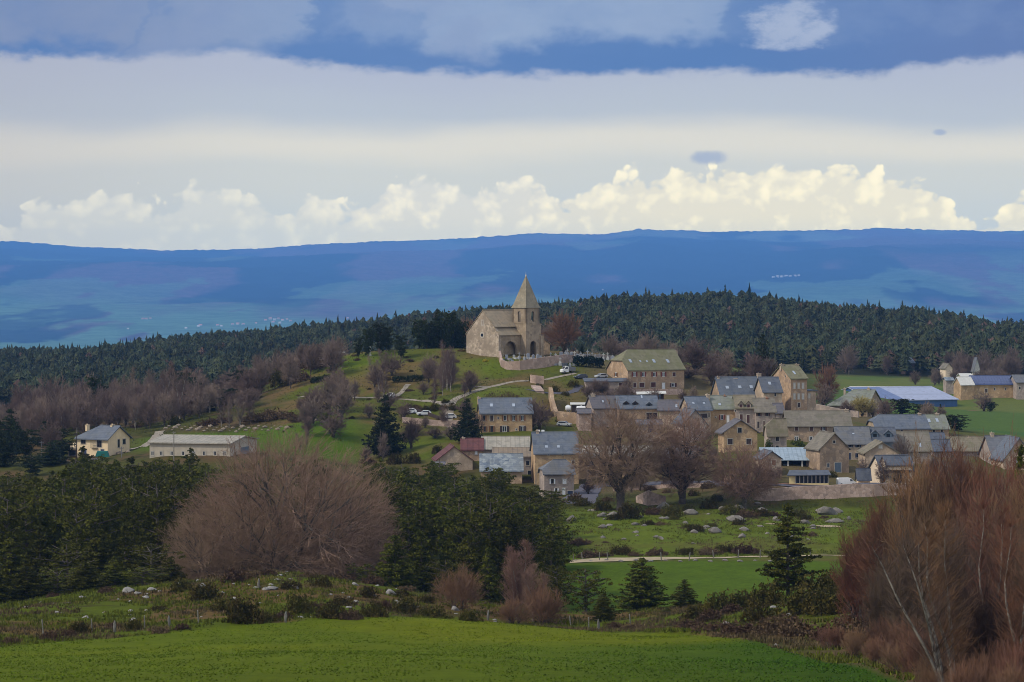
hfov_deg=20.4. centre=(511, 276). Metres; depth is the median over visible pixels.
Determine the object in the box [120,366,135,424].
birch tree
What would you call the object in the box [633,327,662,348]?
bare tree
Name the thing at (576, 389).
drive
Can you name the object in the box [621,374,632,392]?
bare shrub
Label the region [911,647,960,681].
bare shrub
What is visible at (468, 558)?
pine tree
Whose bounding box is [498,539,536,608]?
birch tree
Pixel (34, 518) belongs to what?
pine tree
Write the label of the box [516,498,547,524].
pine tree
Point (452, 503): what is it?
pine tree
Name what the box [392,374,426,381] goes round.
clipped hedge
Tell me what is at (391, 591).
boulder
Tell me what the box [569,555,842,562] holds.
track
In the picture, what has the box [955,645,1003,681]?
bare shrub
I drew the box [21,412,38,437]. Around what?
bare tree
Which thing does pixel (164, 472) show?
pine tree
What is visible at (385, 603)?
heather bush
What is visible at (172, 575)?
pine tree
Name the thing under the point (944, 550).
birch tree
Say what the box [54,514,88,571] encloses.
pine tree
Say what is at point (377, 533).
bare tree
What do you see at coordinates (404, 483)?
pine tree
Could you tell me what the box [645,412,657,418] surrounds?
door
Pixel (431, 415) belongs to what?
rail fence
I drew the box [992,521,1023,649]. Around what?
bare tree
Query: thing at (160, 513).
pine tree
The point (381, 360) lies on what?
birch tree
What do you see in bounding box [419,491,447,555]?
pine tree
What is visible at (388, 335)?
pine tree
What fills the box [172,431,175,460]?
utility pole
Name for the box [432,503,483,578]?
pine tree
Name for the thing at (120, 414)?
bare tree
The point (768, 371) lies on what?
bare tree
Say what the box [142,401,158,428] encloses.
bare tree
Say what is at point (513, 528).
pine tree
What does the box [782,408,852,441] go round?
stone house
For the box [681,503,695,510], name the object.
broom bush
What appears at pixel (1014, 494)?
bare tree
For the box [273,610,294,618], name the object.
heather bush
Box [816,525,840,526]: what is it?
bare soil
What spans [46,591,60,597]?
heather bush
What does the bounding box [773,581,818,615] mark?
broom bush
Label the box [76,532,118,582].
pine tree
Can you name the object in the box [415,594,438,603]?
broom bush
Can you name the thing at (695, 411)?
stone house
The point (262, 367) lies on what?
bare shrub
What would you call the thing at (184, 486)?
pine tree
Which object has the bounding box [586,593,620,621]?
pine tree
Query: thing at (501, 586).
pine tree
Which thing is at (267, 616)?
broom bush
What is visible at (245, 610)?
broom bush
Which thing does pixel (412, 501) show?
pine tree
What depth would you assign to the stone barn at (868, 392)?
656.20 m
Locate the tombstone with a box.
[526,353,534,358]
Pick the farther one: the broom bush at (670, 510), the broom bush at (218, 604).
the broom bush at (670, 510)
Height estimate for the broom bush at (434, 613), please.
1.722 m
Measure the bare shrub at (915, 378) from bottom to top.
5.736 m
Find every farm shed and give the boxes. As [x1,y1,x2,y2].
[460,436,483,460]
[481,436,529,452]
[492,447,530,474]
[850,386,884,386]
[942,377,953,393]
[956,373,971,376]
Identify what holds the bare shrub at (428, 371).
on the ground at (704, 577)
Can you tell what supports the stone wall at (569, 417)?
on the ground at (704, 577)
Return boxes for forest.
[0,287,1023,404]
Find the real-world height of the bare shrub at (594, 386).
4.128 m
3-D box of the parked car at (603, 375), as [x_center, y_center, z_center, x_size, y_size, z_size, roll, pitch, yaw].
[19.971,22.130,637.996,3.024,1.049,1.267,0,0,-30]
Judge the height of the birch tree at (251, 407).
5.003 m
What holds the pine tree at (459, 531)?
on the ground at (704, 577)
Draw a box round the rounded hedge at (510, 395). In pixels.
[482,389,522,397]
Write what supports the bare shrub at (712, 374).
on the ground at (704, 577)
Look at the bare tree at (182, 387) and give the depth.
664.92 m
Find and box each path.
[297,396,446,404]
[394,384,410,397]
[444,373,576,428]
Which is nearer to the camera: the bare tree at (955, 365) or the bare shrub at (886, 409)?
the bare shrub at (886, 409)
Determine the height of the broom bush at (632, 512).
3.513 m
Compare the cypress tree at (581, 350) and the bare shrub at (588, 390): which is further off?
the cypress tree at (581, 350)
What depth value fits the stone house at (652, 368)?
637.40 m
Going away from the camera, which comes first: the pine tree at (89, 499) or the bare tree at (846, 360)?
the pine tree at (89, 499)
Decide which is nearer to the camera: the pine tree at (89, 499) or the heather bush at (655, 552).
the pine tree at (89, 499)
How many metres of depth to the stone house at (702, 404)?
569.61 m
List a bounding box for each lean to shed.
[583,378,628,390]
[636,391,665,398]
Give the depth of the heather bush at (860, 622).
219.93 m
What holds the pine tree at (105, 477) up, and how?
on the ground at (704, 577)
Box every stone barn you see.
[431,443,473,471]
[479,453,523,484]
[579,445,655,478]
[635,419,662,440]
[657,399,681,426]
[803,431,850,472]
[827,387,881,416]
[856,439,900,466]
[945,436,983,456]
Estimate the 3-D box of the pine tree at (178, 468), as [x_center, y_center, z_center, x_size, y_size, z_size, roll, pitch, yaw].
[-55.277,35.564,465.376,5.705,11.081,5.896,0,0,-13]
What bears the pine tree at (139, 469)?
on the ground at (704, 577)
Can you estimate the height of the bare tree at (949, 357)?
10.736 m
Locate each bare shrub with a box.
[234,367,255,395]
[247,351,268,370]
[249,369,270,391]
[251,355,265,374]
[251,359,270,392]
[263,353,285,374]
[265,346,291,367]
[274,350,297,368]
[280,351,301,388]
[294,397,302,409]
[294,404,316,425]
[295,341,307,365]
[299,392,327,423]
[300,389,319,411]
[300,414,314,432]
[301,341,319,374]
[311,383,322,399]
[314,342,324,361]
[317,333,349,367]
[317,337,349,374]
[327,366,341,386]
[333,335,348,351]
[350,379,362,399]
[359,445,373,458]
[362,402,376,417]
[364,366,383,386]
[373,385,384,402]
[378,389,398,407]
[394,400,411,417]
[402,417,421,448]
[417,380,429,394]
[418,354,438,369]
[419,416,429,427]
[421,356,436,384]
[430,562,489,610]
[432,361,458,386]
[438,407,449,421]
[454,394,473,414]
[460,368,482,392]
[460,383,468,393]
[473,412,485,429]
[492,595,534,623]
[522,580,569,624]
[580,382,594,397]
[580,478,595,493]
[590,378,598,392]
[595,329,620,354]
[596,380,608,392]
[601,378,609,391]
[616,384,631,394]
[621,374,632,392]
[634,473,648,490]
[647,386,661,398]
[659,339,677,350]
[674,348,685,364]
[677,390,686,398]
[687,387,697,395]
[695,355,725,385]
[708,443,718,464]
[715,358,729,376]
[716,346,737,375]
[739,356,754,375]
[745,352,765,376]
[814,622,847,647]
[838,399,847,407]
[838,623,870,655]
[856,457,869,467]
[859,633,893,661]
[864,610,897,654]
[869,402,878,416]
[874,397,896,414]
[874,455,891,482]
[876,638,914,673]
[884,612,929,653]
[891,470,905,482]
[894,621,942,675]
[908,370,920,384]
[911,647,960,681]
[913,664,947,681]
[917,401,936,413]
[927,368,939,384]
[929,456,940,473]
[930,370,938,385]
[931,630,982,681]
[933,459,950,484]
[936,405,946,417]
[937,372,943,383]
[940,654,995,681]
[947,368,958,379]
[948,453,969,475]
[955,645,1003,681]
[956,367,966,376]
[978,630,1023,681]
[980,365,992,374]
[990,630,1023,679]
[990,658,1023,681]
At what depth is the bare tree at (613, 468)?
472.15 m
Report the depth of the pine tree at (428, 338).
673.63 m
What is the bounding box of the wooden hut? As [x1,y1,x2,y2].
[901,357,915,374]
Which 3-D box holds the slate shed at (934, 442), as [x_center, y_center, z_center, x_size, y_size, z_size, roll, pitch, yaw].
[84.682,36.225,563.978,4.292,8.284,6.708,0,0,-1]
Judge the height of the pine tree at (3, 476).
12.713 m
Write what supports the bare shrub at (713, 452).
on the ground at (704, 577)
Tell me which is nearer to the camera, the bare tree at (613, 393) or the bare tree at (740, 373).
the bare tree at (613, 393)
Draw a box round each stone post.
[113,620,115,631]
[284,611,286,622]
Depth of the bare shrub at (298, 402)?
603.42 m
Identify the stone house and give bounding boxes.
[477,396,533,432]
[529,429,579,484]
[538,459,575,496]
[584,393,616,426]
[605,349,685,389]
[614,395,657,425]
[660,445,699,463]
[671,407,707,442]
[679,393,712,431]
[710,373,760,396]
[710,394,734,430]
[715,418,760,452]
[732,395,756,428]
[752,396,776,431]
[752,448,782,474]
[753,376,783,402]
[762,418,788,446]
[771,363,808,409]
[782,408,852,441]
[833,426,871,459]
[866,412,930,430]
[869,427,897,447]
[896,431,932,463]
[925,412,950,435]
[952,377,974,399]
[968,375,1012,398]
[977,432,1004,463]
[989,435,1023,469]
[1009,374,1023,399]
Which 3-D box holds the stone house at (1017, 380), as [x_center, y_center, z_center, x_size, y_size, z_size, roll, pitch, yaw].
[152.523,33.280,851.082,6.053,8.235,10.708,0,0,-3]
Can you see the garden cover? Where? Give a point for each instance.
(100, 453)
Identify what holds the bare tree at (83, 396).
on the ground at (704, 577)
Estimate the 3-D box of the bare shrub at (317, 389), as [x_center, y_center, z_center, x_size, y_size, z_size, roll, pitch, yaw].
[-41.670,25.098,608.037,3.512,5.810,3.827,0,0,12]
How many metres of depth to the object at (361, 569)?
326.02 m
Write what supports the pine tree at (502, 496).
on the ground at (704, 577)
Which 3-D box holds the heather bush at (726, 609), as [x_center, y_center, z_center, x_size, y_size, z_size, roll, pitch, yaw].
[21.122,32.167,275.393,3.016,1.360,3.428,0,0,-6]
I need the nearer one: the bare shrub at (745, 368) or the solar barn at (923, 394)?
the bare shrub at (745, 368)
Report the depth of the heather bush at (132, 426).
617.77 m
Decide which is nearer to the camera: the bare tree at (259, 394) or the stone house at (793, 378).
the stone house at (793, 378)
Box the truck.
[560,366,575,372]
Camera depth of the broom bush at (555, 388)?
618.70 m
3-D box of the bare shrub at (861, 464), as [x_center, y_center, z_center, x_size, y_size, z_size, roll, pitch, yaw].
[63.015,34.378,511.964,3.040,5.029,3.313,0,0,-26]
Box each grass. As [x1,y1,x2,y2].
[0,348,947,681]
[0,616,905,681]
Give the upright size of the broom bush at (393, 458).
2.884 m
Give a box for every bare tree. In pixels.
[0,404,7,420]
[5,397,19,415]
[5,412,23,429]
[10,381,23,402]
[10,381,45,408]
[12,407,23,427]
[13,401,25,412]
[14,403,27,429]
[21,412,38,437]
[23,403,36,436]
[23,403,37,432]
[28,373,51,402]
[29,399,49,427]
[34,392,50,410]
[35,407,53,432]
[36,415,62,448]
[45,372,72,396]
[46,401,57,427]
[56,400,71,434]
[57,394,78,434]
[60,391,81,430]
[61,386,76,399]
[63,383,98,398]
[63,385,88,410]
[68,408,83,432]
[69,400,91,432]
[70,399,88,433]
[73,373,89,394]
[82,386,93,403]
[87,407,103,426]
[93,383,108,403]
[97,388,103,401]
[99,400,124,424]
[106,390,127,424]
[109,375,119,390]
[109,381,122,423]
[112,388,120,409]
[117,394,129,426]
[118,384,133,424]
[125,396,134,422]
[128,392,143,429]
[132,394,149,421]
[137,394,155,426]
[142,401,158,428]
[143,367,157,387]
[143,381,158,404]
[154,388,176,426]
[157,492,290,579]
[164,374,185,390]
[164,389,180,418]
[171,418,404,578]
[175,378,187,395]
[176,394,193,419]
[180,379,195,398]
[184,392,195,414]
[188,375,204,391]
[190,393,208,418]
[193,392,207,415]
[194,372,210,388]
[202,385,218,412]
[210,393,222,410]
[211,379,225,390]
[214,386,227,407]
[223,390,239,408]
[226,379,237,391]
[232,389,245,404]
[238,388,261,406]
[244,387,262,397]
[293,385,322,407]
[301,471,412,582]
[316,374,345,411]
[317,408,350,437]
[322,380,358,419]
[377,431,389,460]
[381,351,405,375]
[413,421,423,432]
[424,426,443,438]
[435,347,461,387]
[441,422,457,439]
[461,314,474,347]
[526,395,538,427]
[527,400,557,429]
[541,308,586,352]
[541,320,558,350]
[562,394,674,510]
[608,341,625,355]
[609,390,622,394]
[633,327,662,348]
[643,398,726,503]
[675,335,720,372]
[684,367,702,378]
[686,336,700,356]
[704,351,724,371]
[707,440,783,508]
[726,367,750,375]
[760,461,782,482]
[762,357,777,375]
[811,360,839,402]
[813,382,836,404]
[826,506,878,629]
[833,349,858,372]
[837,401,855,410]
[839,341,858,374]
[840,353,857,372]
[840,486,912,630]
[848,395,879,416]
[855,548,905,636]
[874,499,966,649]
[876,413,960,625]
[880,355,895,374]
[887,422,1023,562]
[892,434,914,454]
[908,514,992,643]
[937,497,1023,622]
[942,349,954,362]
[947,414,1023,561]
[951,357,959,373]
[952,348,965,362]
[952,560,1023,679]
[953,353,967,371]
[955,356,970,372]
[961,469,1023,564]
[966,354,975,373]
[967,354,992,373]
[973,391,993,410]
[977,348,992,370]
[991,357,999,372]
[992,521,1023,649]
[995,354,1008,368]
[997,359,1009,373]
[1004,343,1020,358]
[1004,355,1017,374]
[1004,355,1022,373]
[1008,355,1023,372]
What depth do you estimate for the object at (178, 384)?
621.91 m
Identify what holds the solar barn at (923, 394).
on the ground at (704, 577)
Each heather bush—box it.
[0,635,22,643]
[39,630,68,640]
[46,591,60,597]
[61,629,76,635]
[96,585,115,593]
[104,620,122,628]
[129,423,141,427]
[147,624,172,633]
[173,623,190,630]
[195,417,217,425]
[213,417,233,422]
[215,566,253,582]
[241,412,272,422]
[245,569,260,578]
[256,406,287,420]
[259,567,277,575]
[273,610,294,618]
[276,410,297,419]
[281,370,311,383]
[287,414,302,422]
[300,570,319,577]
[308,358,325,369]
[309,600,326,608]
[331,572,356,580]
[338,607,363,619]
[359,457,376,464]
[361,574,384,585]
[375,599,391,608]
[398,585,417,590]
[439,404,448,409]
[566,492,582,501]
[567,537,586,546]
[573,537,593,544]
[575,548,602,558]
[600,552,613,556]
[601,497,614,500]
[602,621,622,628]
[621,622,645,628]
[627,550,643,556]
[641,485,657,490]
[641,506,664,514]
[644,546,668,555]
[655,521,669,525]
[670,617,704,628]
[691,620,729,632]
[694,608,722,622]
[697,546,723,555]
[700,481,717,488]
[717,603,742,614]
[720,620,758,635]
[730,543,759,554]
[735,508,760,517]
[749,615,793,635]
[769,510,780,516]
[773,613,808,622]
[776,617,826,636]
[802,531,817,536]
[807,621,846,640]
[830,613,873,626]
[832,615,874,642]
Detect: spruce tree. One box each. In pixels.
[0,420,20,466]
[1,409,26,452]
[33,421,49,445]
[34,442,70,464]
[361,394,406,455]
[423,309,450,348]
[447,312,465,348]
[449,398,482,441]
[747,283,752,298]
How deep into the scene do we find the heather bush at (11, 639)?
236.70 m
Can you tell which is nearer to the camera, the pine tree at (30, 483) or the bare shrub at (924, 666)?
the bare shrub at (924, 666)
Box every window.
[97,440,101,447]
[481,415,486,420]
[489,425,494,431]
[500,425,508,431]
[502,415,507,420]
[510,415,516,420]
[519,415,525,420]
[519,425,525,430]
[525,460,529,465]
[550,478,554,483]
[639,382,644,387]
[700,413,707,417]
[719,414,724,419]
[727,438,732,444]
[737,427,741,432]
[746,414,749,422]
[746,438,751,444]
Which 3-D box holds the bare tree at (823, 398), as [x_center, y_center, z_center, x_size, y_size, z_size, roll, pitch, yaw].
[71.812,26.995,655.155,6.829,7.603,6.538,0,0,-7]
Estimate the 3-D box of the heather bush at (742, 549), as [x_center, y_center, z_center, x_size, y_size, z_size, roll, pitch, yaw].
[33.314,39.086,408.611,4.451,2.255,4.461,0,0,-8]
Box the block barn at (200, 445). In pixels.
[147,434,258,457]
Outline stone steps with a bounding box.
[531,385,543,393]
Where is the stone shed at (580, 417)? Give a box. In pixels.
[575,408,592,430]
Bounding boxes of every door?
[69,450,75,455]
[240,445,248,453]
[561,487,565,494]
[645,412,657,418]
[834,462,841,472]
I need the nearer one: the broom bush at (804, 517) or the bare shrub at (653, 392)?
the broom bush at (804, 517)
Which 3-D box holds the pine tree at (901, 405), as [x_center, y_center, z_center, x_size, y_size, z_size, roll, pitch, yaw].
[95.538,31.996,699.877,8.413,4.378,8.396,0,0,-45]
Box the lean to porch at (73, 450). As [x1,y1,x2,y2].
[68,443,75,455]
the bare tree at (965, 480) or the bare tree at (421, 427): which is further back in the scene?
the bare tree at (421, 427)
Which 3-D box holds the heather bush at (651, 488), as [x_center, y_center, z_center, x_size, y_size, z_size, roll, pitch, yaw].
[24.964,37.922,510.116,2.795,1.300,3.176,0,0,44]
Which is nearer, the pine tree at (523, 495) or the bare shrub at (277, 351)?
the pine tree at (523, 495)
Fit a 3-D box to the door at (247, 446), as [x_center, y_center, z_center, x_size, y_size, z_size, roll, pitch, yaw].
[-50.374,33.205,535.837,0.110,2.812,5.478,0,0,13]
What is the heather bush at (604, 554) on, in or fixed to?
on the ground at (704, 577)
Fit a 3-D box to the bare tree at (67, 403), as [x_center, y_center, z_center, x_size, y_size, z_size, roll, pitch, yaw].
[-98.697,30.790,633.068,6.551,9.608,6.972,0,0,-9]
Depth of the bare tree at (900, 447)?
537.63 m
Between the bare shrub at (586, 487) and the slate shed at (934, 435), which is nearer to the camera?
the bare shrub at (586, 487)
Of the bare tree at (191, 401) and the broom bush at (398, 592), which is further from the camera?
the bare tree at (191, 401)
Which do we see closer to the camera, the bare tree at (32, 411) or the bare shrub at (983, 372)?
the bare tree at (32, 411)
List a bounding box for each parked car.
[408,408,416,413]
[416,410,430,414]
[445,413,456,418]
[556,421,571,425]
[574,374,587,378]
[594,373,607,377]
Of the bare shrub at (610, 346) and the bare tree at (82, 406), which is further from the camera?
the bare shrub at (610, 346)
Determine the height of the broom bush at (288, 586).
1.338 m
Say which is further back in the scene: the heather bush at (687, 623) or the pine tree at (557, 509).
the pine tree at (557, 509)
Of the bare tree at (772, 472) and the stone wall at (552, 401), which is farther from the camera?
the stone wall at (552, 401)
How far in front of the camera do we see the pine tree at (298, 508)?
419.50 m
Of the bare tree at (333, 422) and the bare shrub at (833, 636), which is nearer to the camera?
the bare shrub at (833, 636)
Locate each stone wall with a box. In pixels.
[402,417,459,426]
[499,351,573,369]
[530,375,543,383]
[549,387,557,416]
[557,411,575,423]
[573,353,611,359]
[595,388,682,394]
[613,485,659,490]
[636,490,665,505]
[660,483,702,488]
[754,483,931,500]
[816,404,858,417]
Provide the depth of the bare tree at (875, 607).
214.19 m
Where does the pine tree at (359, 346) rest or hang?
on the ground at (704, 577)
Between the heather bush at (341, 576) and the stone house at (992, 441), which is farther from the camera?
the stone house at (992, 441)
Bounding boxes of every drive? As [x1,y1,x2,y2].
[130,430,164,449]
[527,385,582,393]
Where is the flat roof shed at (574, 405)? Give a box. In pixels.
[570,402,584,411]
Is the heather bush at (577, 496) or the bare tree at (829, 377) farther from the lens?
the bare tree at (829, 377)
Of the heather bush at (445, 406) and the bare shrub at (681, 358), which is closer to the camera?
the heather bush at (445, 406)
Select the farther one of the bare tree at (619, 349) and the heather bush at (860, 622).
the bare tree at (619, 349)
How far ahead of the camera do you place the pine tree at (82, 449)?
464.01 m
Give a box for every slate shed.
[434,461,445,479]
[929,432,945,438]
[931,439,952,457]
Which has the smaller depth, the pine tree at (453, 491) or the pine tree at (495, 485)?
the pine tree at (453, 491)
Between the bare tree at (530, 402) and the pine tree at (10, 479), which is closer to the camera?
the pine tree at (10, 479)
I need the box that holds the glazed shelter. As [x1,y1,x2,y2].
[787,470,830,485]
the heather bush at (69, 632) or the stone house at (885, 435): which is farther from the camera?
the stone house at (885, 435)
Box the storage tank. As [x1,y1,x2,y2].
[565,405,570,411]
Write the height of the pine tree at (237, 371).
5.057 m
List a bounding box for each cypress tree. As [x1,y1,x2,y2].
[579,344,584,353]
[756,334,770,371]
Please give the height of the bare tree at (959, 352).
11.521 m
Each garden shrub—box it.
[765,439,772,446]
[790,438,804,446]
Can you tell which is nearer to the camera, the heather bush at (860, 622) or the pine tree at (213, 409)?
the heather bush at (860, 622)
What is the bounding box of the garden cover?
[96,451,109,456]
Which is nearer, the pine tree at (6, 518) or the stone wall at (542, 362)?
the pine tree at (6, 518)
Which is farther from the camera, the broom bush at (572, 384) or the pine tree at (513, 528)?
the broom bush at (572, 384)
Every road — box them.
[563,484,600,503]
[596,480,881,486]
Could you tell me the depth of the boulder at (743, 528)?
434.89 m
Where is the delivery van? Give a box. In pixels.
[836,478,855,484]
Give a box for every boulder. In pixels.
[122,587,134,592]
[268,586,277,589]
[386,589,395,594]
[656,502,668,508]
[683,509,697,514]
[708,527,721,532]
[726,515,745,521]
[739,526,748,530]
[801,520,810,523]
[817,506,837,514]
[828,518,843,522]
[833,507,842,512]
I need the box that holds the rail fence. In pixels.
[411,407,457,427]
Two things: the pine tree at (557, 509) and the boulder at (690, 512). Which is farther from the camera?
the boulder at (690, 512)
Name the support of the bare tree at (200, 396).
on the ground at (704, 577)
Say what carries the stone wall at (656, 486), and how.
on the ground at (704, 577)
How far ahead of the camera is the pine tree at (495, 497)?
392.91 m
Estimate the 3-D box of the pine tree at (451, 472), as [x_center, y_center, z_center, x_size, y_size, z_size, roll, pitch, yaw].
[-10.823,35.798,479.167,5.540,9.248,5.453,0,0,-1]
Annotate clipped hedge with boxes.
[310,374,332,382]
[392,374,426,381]
[572,355,604,367]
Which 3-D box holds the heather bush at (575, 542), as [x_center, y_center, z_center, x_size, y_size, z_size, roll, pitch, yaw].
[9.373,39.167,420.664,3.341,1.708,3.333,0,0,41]
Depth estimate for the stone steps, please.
616.24 m
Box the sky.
[0,0,1023,250]
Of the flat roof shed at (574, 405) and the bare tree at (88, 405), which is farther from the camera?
the bare tree at (88, 405)
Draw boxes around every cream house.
[74,424,132,456]
[868,454,913,483]
[938,363,952,376]
[971,357,979,374]
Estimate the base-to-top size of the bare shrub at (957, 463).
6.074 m
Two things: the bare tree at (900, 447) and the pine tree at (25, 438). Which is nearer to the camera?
the bare tree at (900, 447)
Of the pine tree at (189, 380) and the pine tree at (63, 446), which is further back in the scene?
the pine tree at (189, 380)
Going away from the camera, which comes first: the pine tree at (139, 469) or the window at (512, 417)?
the pine tree at (139, 469)
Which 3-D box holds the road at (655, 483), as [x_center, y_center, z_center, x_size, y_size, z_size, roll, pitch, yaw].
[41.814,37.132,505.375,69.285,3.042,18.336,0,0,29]
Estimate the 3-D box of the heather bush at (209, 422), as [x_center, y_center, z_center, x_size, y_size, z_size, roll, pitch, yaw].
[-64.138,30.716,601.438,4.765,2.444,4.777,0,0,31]
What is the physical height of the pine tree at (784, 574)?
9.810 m
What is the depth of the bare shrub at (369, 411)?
591.88 m
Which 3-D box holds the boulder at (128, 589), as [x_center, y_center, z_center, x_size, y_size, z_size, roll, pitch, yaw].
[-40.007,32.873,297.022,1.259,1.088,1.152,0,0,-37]
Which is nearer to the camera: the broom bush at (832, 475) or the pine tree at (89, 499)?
the pine tree at (89, 499)
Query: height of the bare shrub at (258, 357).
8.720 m
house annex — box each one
[772,403,784,417]
[807,389,817,409]
[855,468,871,482]
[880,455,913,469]
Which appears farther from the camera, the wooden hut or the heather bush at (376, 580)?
the wooden hut
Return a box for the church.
[465,275,550,357]
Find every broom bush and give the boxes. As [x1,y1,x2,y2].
[67,619,92,632]
[121,616,143,630]
[148,604,168,611]
[168,416,182,424]
[168,575,194,592]
[185,580,222,601]
[204,595,233,611]
[222,593,265,623]
[257,611,280,621]
[267,368,297,388]
[279,579,302,589]
[281,589,316,614]
[304,573,332,587]
[311,601,347,618]
[333,595,357,605]
[357,584,380,597]
[359,601,388,617]
[385,451,403,464]
[387,592,421,613]
[389,588,413,596]
[402,450,420,463]
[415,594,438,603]
[416,605,456,618]
[422,405,430,410]
[430,402,440,411]
[431,444,443,453]
[447,404,458,410]
[457,607,483,621]
[552,384,559,391]
[561,390,569,395]
[566,379,579,387]
[569,496,592,505]
[592,499,615,510]
[605,513,619,519]
[609,545,630,554]
[617,500,644,519]
[638,520,654,525]
[659,503,684,516]
[668,515,682,519]
[673,546,697,554]
[677,601,709,620]
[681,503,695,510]
[681,523,695,527]
[686,524,705,531]
[687,489,700,495]
[699,498,720,509]
[699,587,737,612]
[706,522,717,526]
[710,494,723,501]
[714,543,735,552]
[718,503,742,514]
[723,588,759,609]
[731,517,747,525]
[736,602,774,624]
[745,578,781,606]
[749,506,770,516]
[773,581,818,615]
[792,507,811,516]
[794,568,840,595]
[796,515,813,519]
[798,583,850,616]
[817,569,848,584]
[829,470,837,477]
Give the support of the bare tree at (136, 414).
on the ground at (704, 577)
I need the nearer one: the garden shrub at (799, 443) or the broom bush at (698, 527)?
the broom bush at (698, 527)
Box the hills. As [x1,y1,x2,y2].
[0,228,1023,349]
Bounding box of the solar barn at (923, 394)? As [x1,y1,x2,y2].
[841,386,958,406]
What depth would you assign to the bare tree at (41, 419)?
618.12 m
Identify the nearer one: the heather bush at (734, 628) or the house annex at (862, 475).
the heather bush at (734, 628)
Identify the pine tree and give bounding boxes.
[0,474,10,486]
[0,478,29,502]
[0,481,33,505]
[0,487,57,566]
[0,488,59,573]
[0,499,32,572]
[0,505,24,559]
[0,532,33,601]
[0,569,22,602]
[1,471,33,483]
[1,472,32,484]
[4,429,42,455]
[6,455,48,474]
[6,476,32,487]
[10,558,48,600]
[11,475,73,514]
[21,476,50,575]
[23,525,60,596]
[32,567,82,595]
[33,542,100,592]
[34,470,89,527]
[35,510,66,591]
[40,490,82,587]
[41,493,74,587]
[42,439,75,455]
[45,468,84,545]
[46,428,73,442]
[47,499,112,569]
[53,495,115,557]
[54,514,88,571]
[57,476,138,570]
[60,562,109,592]
[61,458,92,481]
[65,464,129,545]
[66,488,119,562]
[68,455,92,493]
[70,446,95,484]
[72,454,114,488]
[76,489,123,562]
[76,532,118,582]
[85,375,108,409]
[92,458,122,474]
[98,556,135,588]
[99,459,122,493]
[101,522,146,583]
[109,566,171,585]
[112,465,157,472]
[117,465,148,566]
[119,456,145,481]
[120,542,185,584]
[122,472,178,581]
[124,484,185,578]
[127,488,196,582]
[137,458,161,467]
[138,469,208,559]
[144,458,175,481]
[145,473,202,523]
[151,459,181,477]
[151,560,186,583]
[165,463,187,478]
[167,371,195,387]
[174,464,222,529]
[175,376,201,386]
[178,458,196,518]
[180,447,199,471]
[196,461,225,503]
[201,479,239,507]
[204,397,223,411]
[218,388,244,405]
[225,369,250,382]
[233,472,272,521]
[251,463,281,507]
[263,500,301,555]
[280,490,308,535]
[285,483,314,522]
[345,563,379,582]
[347,473,411,537]
[353,337,363,356]
[360,329,378,355]
[360,461,387,488]
[361,469,399,485]
[362,478,402,521]
[362,482,415,524]
[364,322,390,352]
[367,463,397,482]
[368,512,414,558]
[369,457,392,483]
[369,506,407,551]
[370,508,391,573]
[370,535,423,592]
[376,326,396,350]
[387,334,410,357]
[387,463,418,477]
[388,467,422,486]
[389,470,415,488]
[392,505,426,590]
[396,475,416,523]
[397,484,432,535]
[404,508,437,559]
[404,531,439,594]
[407,504,439,586]
[408,483,432,523]
[409,319,432,348]
[414,489,479,570]
[417,322,443,348]
[417,559,473,594]
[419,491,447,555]
[421,459,456,490]
[422,461,442,496]
[425,464,456,491]
[429,496,492,571]
[432,480,473,498]
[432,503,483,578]
[435,498,484,547]
[436,463,463,488]
[437,492,457,561]
[438,310,462,346]
[442,491,522,582]
[443,504,494,575]
[445,478,461,488]
[448,535,494,598]
[456,320,470,344]
[456,477,480,502]
[463,475,485,503]
[468,530,498,576]
[469,547,508,603]
[470,493,501,530]
[471,475,508,494]
[479,490,495,500]
[480,467,516,500]
[486,511,540,591]
[489,467,510,489]
[489,470,515,487]
[490,489,517,501]
[490,493,516,575]
[491,493,527,517]
[493,525,529,581]
[493,567,524,607]
[494,497,533,538]
[496,494,526,583]
[505,486,525,499]
[513,484,546,501]
[515,497,548,539]
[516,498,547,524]
[516,523,557,586]
[523,492,548,536]
[523,564,555,606]
[524,520,544,567]
[529,516,584,579]
[529,527,577,602]
[537,515,564,525]
[538,498,570,528]
[539,565,576,611]
[540,489,572,514]
[551,521,574,562]
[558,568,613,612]
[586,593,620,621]
[610,557,671,612]
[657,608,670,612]
[667,579,701,606]
[755,503,826,595]
[889,398,914,413]
[910,404,934,413]
[946,414,970,430]
[985,402,998,411]
[1009,444,1023,506]
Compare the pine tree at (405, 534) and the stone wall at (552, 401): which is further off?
the stone wall at (552, 401)
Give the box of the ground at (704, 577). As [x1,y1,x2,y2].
[0,331,1023,681]
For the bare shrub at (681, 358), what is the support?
on the ground at (704, 577)
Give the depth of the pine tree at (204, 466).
462.05 m
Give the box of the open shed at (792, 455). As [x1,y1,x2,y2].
[759,447,809,466]
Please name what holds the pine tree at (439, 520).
on the ground at (704, 577)
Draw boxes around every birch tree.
[79,421,92,433]
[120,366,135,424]
[155,361,174,419]
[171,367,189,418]
[215,398,227,426]
[223,397,234,427]
[233,398,246,424]
[245,401,256,418]
[304,426,310,447]
[333,366,345,393]
[339,374,351,394]
[366,355,379,385]
[372,361,384,388]
[377,349,387,374]
[378,367,389,394]
[430,373,439,402]
[438,357,447,395]
[439,340,455,389]
[445,348,456,390]
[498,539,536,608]
[517,562,551,621]
[864,531,972,681]
[899,497,987,681]
[957,493,1022,639]
[983,515,1023,671]

